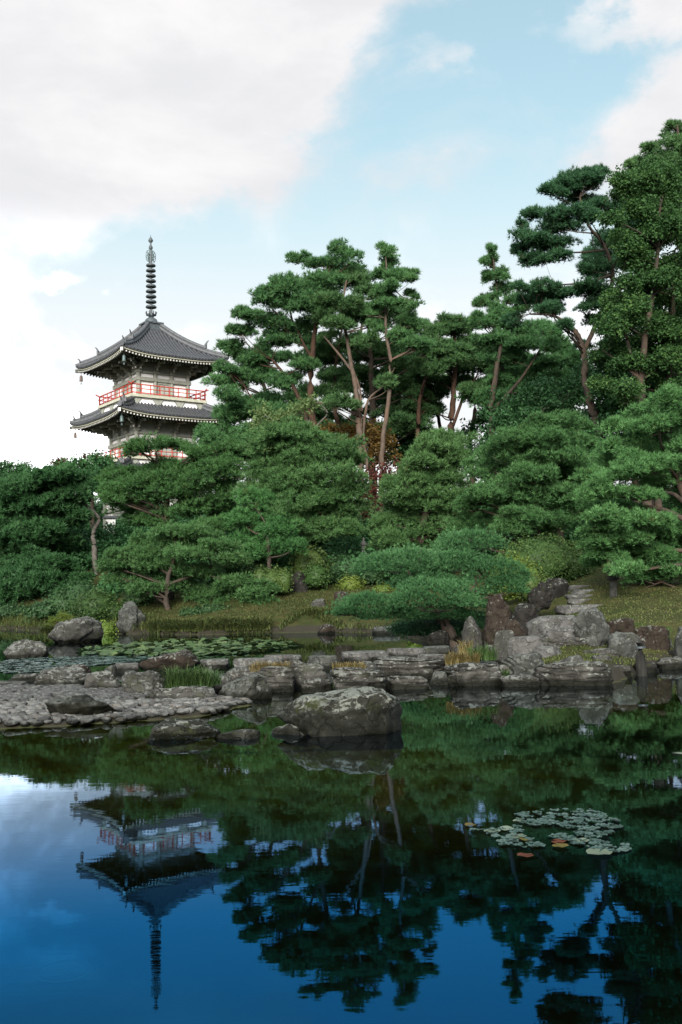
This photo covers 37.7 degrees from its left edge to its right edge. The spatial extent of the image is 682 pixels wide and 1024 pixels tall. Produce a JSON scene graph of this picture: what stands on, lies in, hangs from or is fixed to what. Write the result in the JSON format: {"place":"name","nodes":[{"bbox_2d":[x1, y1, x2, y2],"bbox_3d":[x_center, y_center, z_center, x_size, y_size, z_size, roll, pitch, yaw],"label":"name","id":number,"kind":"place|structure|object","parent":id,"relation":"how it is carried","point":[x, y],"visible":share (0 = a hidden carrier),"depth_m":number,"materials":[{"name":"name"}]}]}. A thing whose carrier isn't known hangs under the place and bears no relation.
{"place":"outdoors","nodes":[
{"label":"outdoors","id":0,"kind":"place"},
{"bbox_2d":[0,555,681,1023],"bbox_3d":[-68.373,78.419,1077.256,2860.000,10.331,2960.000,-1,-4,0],"label":"ground","id":1,"kind":"structure","parent":0,"point":[264,879],"depth_m":8.18,"materials":[{"name":"soil"}]},
{"bbox_2d":[0,602,29,620],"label":"shrub","id":2,"kind":"object","parent":1,"relation":"on","point":[13,610],"visible":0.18,"depth_m":49.62,"materials":[{"name":"green plant"}]},
{"bbox_2d":[0,456,52,477],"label":"evergreen tree","id":3,"kind":"object","parent":1,"relation":"on","point":[8,466],"visible":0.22,"depth_m":87.70,"materials":[{"name":"green plant"}]},
{"bbox_2d":[0,543,96,605],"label":"evergreen tree","id":4,"kind":"object","parent":1,"relation":"on","point":[39,572],"visible":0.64,"depth_m":52.85,"materials":[{"name":"green plant"}]},
{"bbox_2d":[0,461,102,575],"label":"evergreen tree","id":5,"kind":"object","parent":1,"relation":"on","point":[41,508],"visible":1,"depth_m":55.59,"materials":[{"name":"green plant"}]},
{"bbox_2d":[32,666,86,684],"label":"rock","id":6,"kind":"object","parent":1,"relation":"on","point":[62,675],"visible":0.52,"depth_m":18.32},
{"bbox_2d":[20,574,106,621],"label":"shrub","id":7,"kind":"object","parent":1,"relation":"on","point":[56,602],"visible":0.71,"depth_m":45.82,"materials":[{"name":"green plant"}]},
{"bbox_2d":[0,612,158,633],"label":"grass","id":8,"kind":"structure","parent":1,"relation":"on","point":[21,621],"depth_m":46.09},
{"bbox_2d":[45,694,118,714],"bbox_3d":[-3.580,2.749,13.837,1.014,0.413,0.596,-2,-3,4],"label":"boulder","id":9,"kind":"object","parent":1,"relation":"on","point":[85,704],"visible":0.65,"depth_m":13.64,"materials":[{"name":"stone"}]},
{"bbox_2d":[47,448,119,526],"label":"evergreen tree","id":10,"kind":"object","parent":1,"relation":"on","point":[99,460],"visible":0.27,"depth_m":65.63,"materials":[{"name":"green plant"}]},
{"bbox_2d":[65,587,124,621],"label":"azalea bush","id":11,"kind":"object","parent":1,"relation":"on","point":[93,603],"visible":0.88,"depth_m":41.71,"materials":[{"name":"green plant"}]},
{"bbox_2d":[84,670,121,687],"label":"rock","id":12,"kind":"object","parent":1,"relation":"on","point":[106,679],"visible":0.56,"depth_m":17.29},
{"bbox_2d":[0,684,240,702],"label":"cobbles","id":13,"kind":"object","parent":1,"relation":"on","point":[12,693],"visible":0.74,"depth_m":16.15,"materials":[{"name":"stone"}]},
{"bbox_2d":[114,601,145,633],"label":"rock","id":14,"kind":"object","parent":1,"relation":"on","point":[130,613],"visible":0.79,"depth_m":39.91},
{"bbox_2d":[121,670,164,692],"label":"rock","id":15,"kind":"object","parent":1,"relation":"on","point":[133,681],"visible":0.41,"depth_m":16.30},
{"bbox_2d":[69,235,243,523],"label":"pagoda","id":16,"kind":"object","parent":1,"relation":"on","point":[151,367],"visible":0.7,"depth_m":74.01,"materials":[{"name":"wood"}]},
{"bbox_2d":[92,430,248,557],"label":"garden pine","id":17,"kind":"object","parent":1,"relation":"on","point":[169,479],"visible":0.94,"depth_m":50.41,"materials":[{"name":"green plant"}]},
{"bbox_2d":[145,686,216,698],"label":"rock","id":18,"kind":"object","parent":1,"relation":"on","point":[190,692],"visible":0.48,"depth_m":15.32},
{"bbox_2d":[147,717,220,747],"bbox_3d":[-1.852,2.618,11.825,0.844,0.346,0.455,-2,-3,5],"label":"boulder","id":19,"kind":"object","parent":1,"relation":"on","point":[171,732],"visible":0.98,"depth_m":11.68,"materials":[{"name":"stone"}]},
{"bbox_2d":[93,518,282,610],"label":"garden pine","id":20,"kind":"object","parent":1,"relation":"on","point":[136,561],"visible":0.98,"depth_m":42.17,"materials":[{"name":"green plant"}]},
{"bbox_2d":[154,663,223,687],"bbox_3d":[-2.386,2.603,15.929,1.582,0.450,1.279,-1,-4,0],"label":"grass tuft","id":21,"kind":"object","parent":1,"relation":"on","point":[191,679],"visible":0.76,"depth_m":15.83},
{"bbox_2d":[178,601,237,616],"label":"shrub","id":22,"kind":"object","parent":1,"relation":"on","point":[198,609],"visible":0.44,"depth_m":40.84,"materials":[{"name":"green plant"}]},
{"bbox_2d":[138,615,278,634],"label":"grass","id":23,"kind":"structure","parent":1,"relation":"on","point":[196,625],"depth_m":38.19,"materials":[{"name":"plant"}]},
{"bbox_2d":[218,672,271,698],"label":"rock","id":24,"kind":"object","parent":1,"relation":"on","point":[253,686],"visible":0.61,"depth_m":15.71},
{"bbox_2d":[206,549,284,580],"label":"azalea bush","id":25,"kind":"object","parent":1,"relation":"on","point":[250,568],"visible":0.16,"depth_m":45.44,"materials":[{"name":"green plant"}]},
{"bbox_2d":[137,582,380,626],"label":"grass","id":26,"kind":"structure","parent":1,"relation":"on","point":[292,595],"depth_m":41.85,"materials":[{"name":"plant"}]},
{"bbox_2d":[219,485,309,569],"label":"garden pine","id":27,"kind":"object","parent":1,"relation":"on","point":[262,534],"visible":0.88,"depth_m":44.41,"materials":[{"name":"green plant"}]},
{"bbox_2d":[199,340,332,439],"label":"pine tree","id":28,"kind":"object","parent":1,"relation":"on","point":[218,378],"visible":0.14,"depth_m":69.51,"materials":[{"name":"green plant"}]},
{"bbox_2d":[251,564,295,592],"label":"azalea bush","id":29,"kind":"object","parent":1,"relation":"on","point":[282,578],"visible":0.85,"depth_m":42.19,"materials":[{"name":"green plant"}]},
{"bbox_2d":[256,666,294,691],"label":"rock","id":30,"kind":"object","parent":1,"relation":"on","point":[280,678],"visible":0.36,"depth_m":16.71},
{"bbox_2d":[192,237,368,515],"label":"pine tree","id":31,"kind":"object","parent":1,"relation":"on","point":[278,291],"visible":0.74,"depth_m":62.23,"materials":[{"name":"green plant"}]},
{"bbox_2d":[247,391,327,431],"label":"broadleaf tree","id":32,"kind":"object","parent":1,"relation":"on","point":[301,409],"visible":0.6,"depth_m":56.46,"materials":[{"name":"green plant"}]},
{"bbox_2d":[270,724,313,747],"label":"boulder","id":33,"kind":"object","parent":1,"relation":"on","point":[291,734],"visible":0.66,"depth_m":11.83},
{"bbox_2d":[233,414,374,550],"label":"garden pine","id":34,"kind":"object","parent":1,"relation":"on","point":[293,465],"visible":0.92,"depth_m":45.71,"materials":[{"name":"green plant"}]},
{"bbox_2d":[293,663,327,688],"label":"rock","id":35,"kind":"object","parent":1,"relation":"on","point":[303,672],"visible":0.53,"depth_m":17.08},
{"bbox_2d":[274,276,347,499],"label":"pine tree","id":36,"kind":"object","parent":1,"relation":"on","point":[334,370],"visible":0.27,"depth_m":65.81,"materials":[{"name":"green plant"}]},
{"bbox_2d":[288,544,334,577],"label":"azalea bush","id":37,"kind":"object","parent":1,"relation":"on","point":[301,560],"visible":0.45,"depth_m":44.61,"materials":[{"name":"green plant"}]},
{"bbox_2d":[297,560,332,590],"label":"azalea bush","id":38,"kind":"object","parent":1,"relation":"on","point":[316,576],"visible":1,"depth_m":43.17,"materials":[{"name":"green plant"}]},
{"bbox_2d":[300,678,332,692],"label":"rock","id":39,"kind":"object","parent":1,"relation":"on","point":[319,685],"visible":0.42,"depth_m":16.51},
{"bbox_2d":[268,606,390,632],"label":"grass","id":40,"kind":"structure","parent":1,"relation":"on","point":[320,617],"depth_m":38.42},
{"bbox_2d":[276,686,404,750],"bbox_3d":[-0.001,2.549,12.121,1.549,0.832,0.942,-1,-5,-6],"label":"boulder","id":41,"kind":"object","parent":1,"relation":"on","point":[361,718],"visible":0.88,"depth_m":11.77,"materials":[{"name":"stone"}]},
{"bbox_2d":[10,483,680,598],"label":"undergrowth","id":42,"kind":"object","parent":1,"relation":"on","point":[119,534],"visible":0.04,"depth_m":56.29,"materials":[{"name":"green plant"}]},
{"bbox_2d":[333,574,366,589],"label":"azalea bush","id":43,"kind":"object","parent":1,"relation":"on","point":[351,583],"visible":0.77,"depth_m":43.57,"materials":[{"name":"green plant"}]},
{"bbox_2d":[304,265,399,520],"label":"pine tree","id":44,"kind":"object","parent":1,"relation":"on","point":[347,318],"visible":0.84,"depth_m":60.28,"materials":[{"name":"green plant"}]},
{"bbox_2d":[324,551,384,585],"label":"azalea bush","id":45,"kind":"object","parent":1,"relation":"on","point":[336,572],"visible":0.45,"depth_m":45.05,"materials":[{"name":"green plant"}]},
{"bbox_2d":[330,667,385,689],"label":"rock","id":46,"kind":"object","parent":1,"relation":"on","point":[345,677],"visible":0.53,"depth_m":16.30,"materials":[{"name":"stone"}]},
{"bbox_2d":[318,419,402,509],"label":"maple tree","id":47,"kind":"object","parent":1,"relation":"on","point":[375,432],"visible":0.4,"depth_m":61.42,"materials":[{"name":"orange plant"}]},
{"bbox_2d":[290,296,431,498],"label":"pine tree","id":48,"kind":"object","parent":1,"relation":"on","point":[325,359],"visible":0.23,"depth_m":72.77,"materials":[{"name":"green plant"}]},
{"bbox_2d":[315,342,436,472],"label":"pine tree","id":49,"kind":"object","parent":1,"relation":"on","point":[356,357],"visible":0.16,"depth_m":69.76,"materials":[{"name":"green plant"}]},
{"bbox_2d":[352,456,402,521],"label":"maple tree","id":50,"kind":"object","parent":1,"relation":"on","point":[375,477],"visible":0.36,"depth_m":54.97,"materials":[{"name":"plant"}]},
{"bbox_2d":[314,322,449,510],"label":"pine tree","id":51,"kind":"object","parent":1,"relation":"on","point":[401,420],"visible":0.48,"depth_m":67.14,"materials":[{"name":"green plant"}]},
{"bbox_2d":[356,240,436,512],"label":"pine tree","id":52,"kind":"object","parent":1,"relation":"on","point":[392,276],"visible":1,"depth_m":59.80,"materials":[{"name":"green plant"}]},
{"bbox_2d":[385,675,429,689],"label":"rock","id":53,"kind":"object","parent":1,"relation":"on","point":[397,682],"visible":0.48,"depth_m":16.71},
{"bbox_2d":[373,656,444,678],"bbox_3d":[1.338,3.043,18.796,1.623,0.660,0.796,-1,-5,2],"label":"rock","id":54,"kind":"object","parent":1,"relation":"on","point":[388,666],"visible":0.42,"depth_m":18.49,"materials":[{"name":"stone"}]},
{"bbox_2d":[364,427,484,573],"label":"garden pine","id":55,"kind":"object","parent":1,"relation":"on","point":[423,492],"visible":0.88,"depth_m":44.13,"materials":[{"name":"green plant"}]},
{"bbox_2d":[325,524,541,646],"bbox_3d":[2.547,2.177,27.838,6.079,3.894,5.396,-1,-4,0],"label":"garden pine","id":56,"kind":"object","parent":1,"relation":"on","point":[442,613],"visible":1,"depth_m":27.59,"materials":[{"name":"green plant"}]},
{"bbox_2d":[383,608,485,639],"bbox_3d":[3.105,3.278,29.338,3.349,0.941,2.352,1,-5,-24],"label":"shrub","id":57,"kind":"object","parent":1,"relation":"on","point":[413,627],"visible":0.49,"depth_m":28.99,"materials":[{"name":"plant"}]},
{"bbox_2d":[395,336,479,485],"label":"pine tree","id":58,"kind":"object","parent":1,"relation":"on","point":[442,391],"visible":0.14,"depth_m":68.31,"materials":[{"name":"green plant"}]},
{"bbox_2d":[386,417,495,471],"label":"evergreen tree","id":59,"kind":"object","parent":1,"relation":"on","point":[403,447],"visible":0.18,"depth_m":68.58,"materials":[{"name":"green plant"}]},
{"bbox_2d":[400,311,499,437],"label":"pine tree","id":60,"kind":"object","parent":1,"relation":"on","point":[455,357],"visible":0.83,"depth_m":64.50,"materials":[{"name":"green plant"}]},
{"bbox_2d":[448,662,501,686],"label":"rock","id":61,"kind":"object","parent":1,"relation":"on","point":[467,674],"visible":0.53,"depth_m":16.98,"materials":[{"name":"stone"}]},
{"bbox_2d":[442,649,485,664],"bbox_3d":[2.108,2.542,17.591,0.978,0.292,0.689,-1,-4,0],"label":"grass tuft","id":62,"kind":"object","parent":61,"relation":"on","point":[456,657],"visible":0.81,"depth_m":17.55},
{"bbox_2d":[462,643,507,660],"bbox_3d":[2.547,2.485,17.898,0.792,0.352,0.817,2,-5,-34],"label":"grass tuft","id":63,"kind":"object","parent":1,"relation":"on","point":[489,654],"visible":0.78,"depth_m":17.87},
{"bbox_2d":[482,594,511,644],"bbox_3d":[3.571,2.561,22.642,0.777,1.429,0.686,-2,-5,5],"label":"rock","id":64,"kind":"object","parent":1,"relation":"on","point":[498,616],"visible":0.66,"depth_m":22.49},
{"bbox_2d":[470,241,531,501],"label":"pine tree","id":65,"kind":"object","parent":1,"relation":"on","point":[499,276],"visible":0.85,"depth_m":60.84,"materials":[{"name":"green plant"}]},
{"bbox_2d":[493,630,513,664],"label":"rock","id":66,"kind":"object","parent":1,"relation":"on","point":[501,638],"visible":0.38,"depth_m":21.06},
{"bbox_2d":[487,550,544,600],"bbox_3d":[5.730,2.068,33.008,1.952,2.024,1.516,-1,-4,0],"label":"azalea bush","id":67,"kind":"object","parent":1,"relation":"on","point":[511,596],"visible":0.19,"depth_m":32.72,"materials":[{"name":"green plant"}]},
{"bbox_2d":[440,407,600,553],"bbox_3d":[7.295,-0.644,39.620,6.869,6.973,6.430,-1,-4,0],"label":"garden pine","id":68,"kind":"object","parent":1,"relation":"on","point":[537,452],"visible":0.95,"depth_m":38.27,"materials":[{"name":"green plant"}]},
{"bbox_2d":[499,673,541,686],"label":"rock","id":69,"kind":"object","parent":1,"relation":"on","point":[520,680],"visible":0.52,"depth_m":16.81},
{"bbox_2d":[467,305,574,435],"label":"pine tree","id":70,"kind":"object","parent":1,"relation":"on","point":[504,340],"visible":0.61,"depth_m":58.87,"materials":[{"name":"green plant"}]},
{"bbox_2d":[500,653,543,675],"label":"rock","id":71,"kind":"object","parent":1,"relation":"on","point":[526,664],"visible":0.49,"depth_m":17.55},
{"bbox_2d":[454,316,595,425],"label":"pine tree","id":72,"kind":"object","parent":1,"relation":"on","point":[543,326],"visible":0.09,"depth_m":65.22,"materials":[{"name":"green plant"}]},
{"bbox_2d":[507,636,543,655],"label":"rock","id":73,"kind":"object","parent":1,"relation":"on","point":[517,645],"visible":0.52,"depth_m":20.15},
{"bbox_2d":[512,603,538,628],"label":"rock","id":74,"kind":"object","parent":1,"relation":"on","point":[523,614],"visible":0.5,"depth_m":24.29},
{"bbox_2d":[475,361,597,511],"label":"evergreen tree","id":75,"kind":"object","parent":1,"relation":"on","point":[505,416],"visible":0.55,"depth_m":52.66,"materials":[{"name":"green plant"}]},
{"bbox_2d":[499,530,600,581],"bbox_3d":[7.090,1.613,34.907,4.012,2.170,3.266,-1,-4,0],"label":"azalea bush","id":76,"kind":"object","parent":1,"relation":"on","point":[554,559],"visible":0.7,"depth_m":34.10,"materials":[{"name":"green plant"}]},
{"bbox_2d":[525,615,575,635],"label":"rock","id":77,"kind":"object","parent":1,"relation":"on","point":[539,626],"visible":0.45,"depth_m":22.50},
{"bbox_2d":[546,578,568,598],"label":"rock","id":78,"kind":"object","parent":1,"relation":"on","point":[561,585],"visible":0.54,"depth_m":30.48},
{"bbox_2d":[501,417,614,545],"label":"evergreen tree","id":79,"kind":"object","parent":1,"relation":"on","point":[594,432],"visible":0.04,"depth_m":44.26,"materials":[{"name":"green plant"}]},
{"bbox_2d":[545,627,575,642],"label":"rock","id":80,"kind":"object","parent":1,"relation":"on","point":[564,634],"visible":0.85,"depth_m":20.29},
{"bbox_2d":[499,162,632,437],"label":"pine tree","id":81,"kind":"object","parent":1,"relation":"on","point":[546,296],"visible":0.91,"depth_m":46.71,"materials":[{"name":"green plant"}]},
{"bbox_2d":[532,660,613,685],"bbox_3d":[3.915,2.853,16.917,1.327,0.656,0.650,-2,-6,-1],"label":"rock","id":82,"kind":"object","parent":1,"relation":"on","point":[588,673],"visible":0.62,"depth_m":16.70,"materials":[{"name":"stone"}]},
{"bbox_2d":[554,604,602,614],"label":"stepping stone","id":83,"kind":"object","parent":1,"relation":"on","point":[565,609],"visible":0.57,"depth_m":27.51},
{"bbox_2d":[573,607,609,646],"bbox_3d":[5.115,2.510,20.523,0.704,1.140,0.625,-1,-4,-8],"label":"rock","id":84,"kind":"object","parent":1,"relation":"on","point":[591,626],"visible":0.73,"depth_m":20.33,"materials":[{"name":"stone"}]},
{"bbox_2d":[513,558,681,665],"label":"grass","id":85,"kind":"structure","parent":1,"relation":"on","point":[628,662],"depth_m":25.09,"materials":[{"name":"plant"}]},
{"bbox_2d":[527,581,555,610],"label":"rock","id":86,"kind":"object","parent":85,"relation":"on","point":[541,595],"visible":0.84,"depth_m":27.44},
{"bbox_2d":[606,618,635,641],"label":"rock","id":87,"kind":"object","parent":1,"relation":"on","point":[622,625],"visible":0.42,"depth_m":20.67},
{"bbox_2d":[565,382,681,588],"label":"garden pine","id":88,"kind":"object","parent":1,"relation":"on","point":[646,545],"visible":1,"depth_m":28.25,"materials":[{"name":"green plant"}]},
{"bbox_2d":[576,220,678,504],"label":"pine tree","id":89,"kind":"object","parent":1,"relation":"on","point":[585,256],"visible":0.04,"depth_m":54.86,"materials":[{"name":"green plant"}]},
{"bbox_2d":[577,368,679,502],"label":"evergreen tree","id":90,"kind":"object","parent":1,"relation":"on","point":[598,398],"visible":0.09,"depth_m":46.15,"materials":[{"name":"green plant"}]},
{"bbox_2d":[584,148,681,512],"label":"maple tree","id":91,"kind":"object","parent":1,"relation":"on","point":[647,192],"visible":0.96,"depth_m":41.26,"materials":[{"name":"green plant"}]},
{"bbox_2d":[586,294,681,511],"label":"evergreen tree","id":92,"kind":"object","parent":1,"relation":"on","point":[601,367],"visible":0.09,"depth_m":44.52,"materials":[{"name":"green plant"}]},
{"bbox_2d":[622,118,681,212],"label":"pine tree","id":93,"kind":"object","parent":1,"relation":"on","point":[670,140],"visible":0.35,"depth_m":51.09,"materials":[{"name":"green plant"}]},
{"bbox_2d":[634,625,669,650],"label":"rock","id":94,"kind":"object","parent":1,"relation":"on","point":[654,637],"visible":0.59,"depth_m":20.45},
{"bbox_2d":[656,657,681,668],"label":"rock","id":95,"kind":"object","parent":1,"relation":"on","point":[670,663],"visible":0.56,"depth_m":19.42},
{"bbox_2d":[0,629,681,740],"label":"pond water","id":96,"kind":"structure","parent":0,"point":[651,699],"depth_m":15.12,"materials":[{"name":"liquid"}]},
{"bbox_2d":[3,639,48,657],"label":"rock","id":97,"kind":"object","parent":96,"relation":"in","point":[24,648],"visible":0.68,"depth_m":26.82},
{"bbox_2d":[0,656,150,669],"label":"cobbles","id":98,"kind":"object","parent":96,"relation":"on","point":[106,660],"visible":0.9,"depth_m":24.71,"materials":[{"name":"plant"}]},
{"bbox_2d":[48,616,103,642],"bbox_3d":[-9.130,4.182,34.391,1.916,1.134,1.503,-2,-3,-6],"label":"rock","id":99,"kind":"object","parent":96,"relation":"in","point":[84,629],"visible":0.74,"depth_m":33.89,"materials":[{"name":"stone"}]},
{"bbox_2d":[139,649,199,671],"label":"rock","id":100,"kind":"object","parent":96,"relation":"in","point":[181,658],"visible":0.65,"depth_m":21.05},
{"bbox_2d":[75,637,303,656],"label":"lily leaves","id":101,"kind":"object","parent":96,"relation":"on","point":[139,649],"visible":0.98,"depth_m":29.08,"materials":[{"name":"green plant"}]},
{"bbox_2d":[214,729,260,744],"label":"boulder","id":102,"kind":"object","parent":96,"relation":"in","point":[244,737],"visible":1,"depth_m":11.62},
{"bbox_2d":[233,657,282,668],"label":"rock","id":103,"kind":"object","parent":96,"relation":"in","point":[240,662],"visible":0.42,"depth_m":21.00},
{"bbox_2d":[307,655,338,669],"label":"rock","id":104,"kind":"object","parent":96,"relation":"in","point":[325,661],"visible":0.45,"depth_m":20.95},
{"bbox_2d":[341,650,388,663],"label":"rock","id":105,"kind":"object","parent":96,"relation":"in","point":[361,656],"visible":0.47,"depth_m":22.49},
{"bbox_2d":[386,648,425,656],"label":"rock","id":106,"kind":"object","parent":96,"relation":"in","point":[410,652],"visible":0.48,"depth_m":23.75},
{"bbox_2d":[425,630,449,645],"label":"rock","id":107,"kind":"object","parent":96,"relation":"in","point":[438,638],"visible":0.61,"depth_m":27.44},
{"bbox_2d":[461,616,483,654],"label":"rock","id":108,"kind":"object","parent":96,"relation":"in","point":[471,630],"visible":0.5,"depth_m":22.72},
{"bbox_2d":[607,631,640,658],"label":"rock","id":109,"kind":"object","parent":96,"relation":"in","point":[622,644],"visible":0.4,"depth_m":19.70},
{"bbox_2d":[635,642,646,675],"bbox_3d":[5.443,2.921,18.128,0.215,1.107,0.210,-1,-4,0],"label":"stone lantern","id":110,"kind":"object","parent":96,"relation":"in","point":[640,661],"visible":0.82,"depth_m":18.08,"materials":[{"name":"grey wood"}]},
{"bbox_2d":[0,0,681,501],"label":"sky","id":111,"kind":"structure","parent":0,"point":[238,136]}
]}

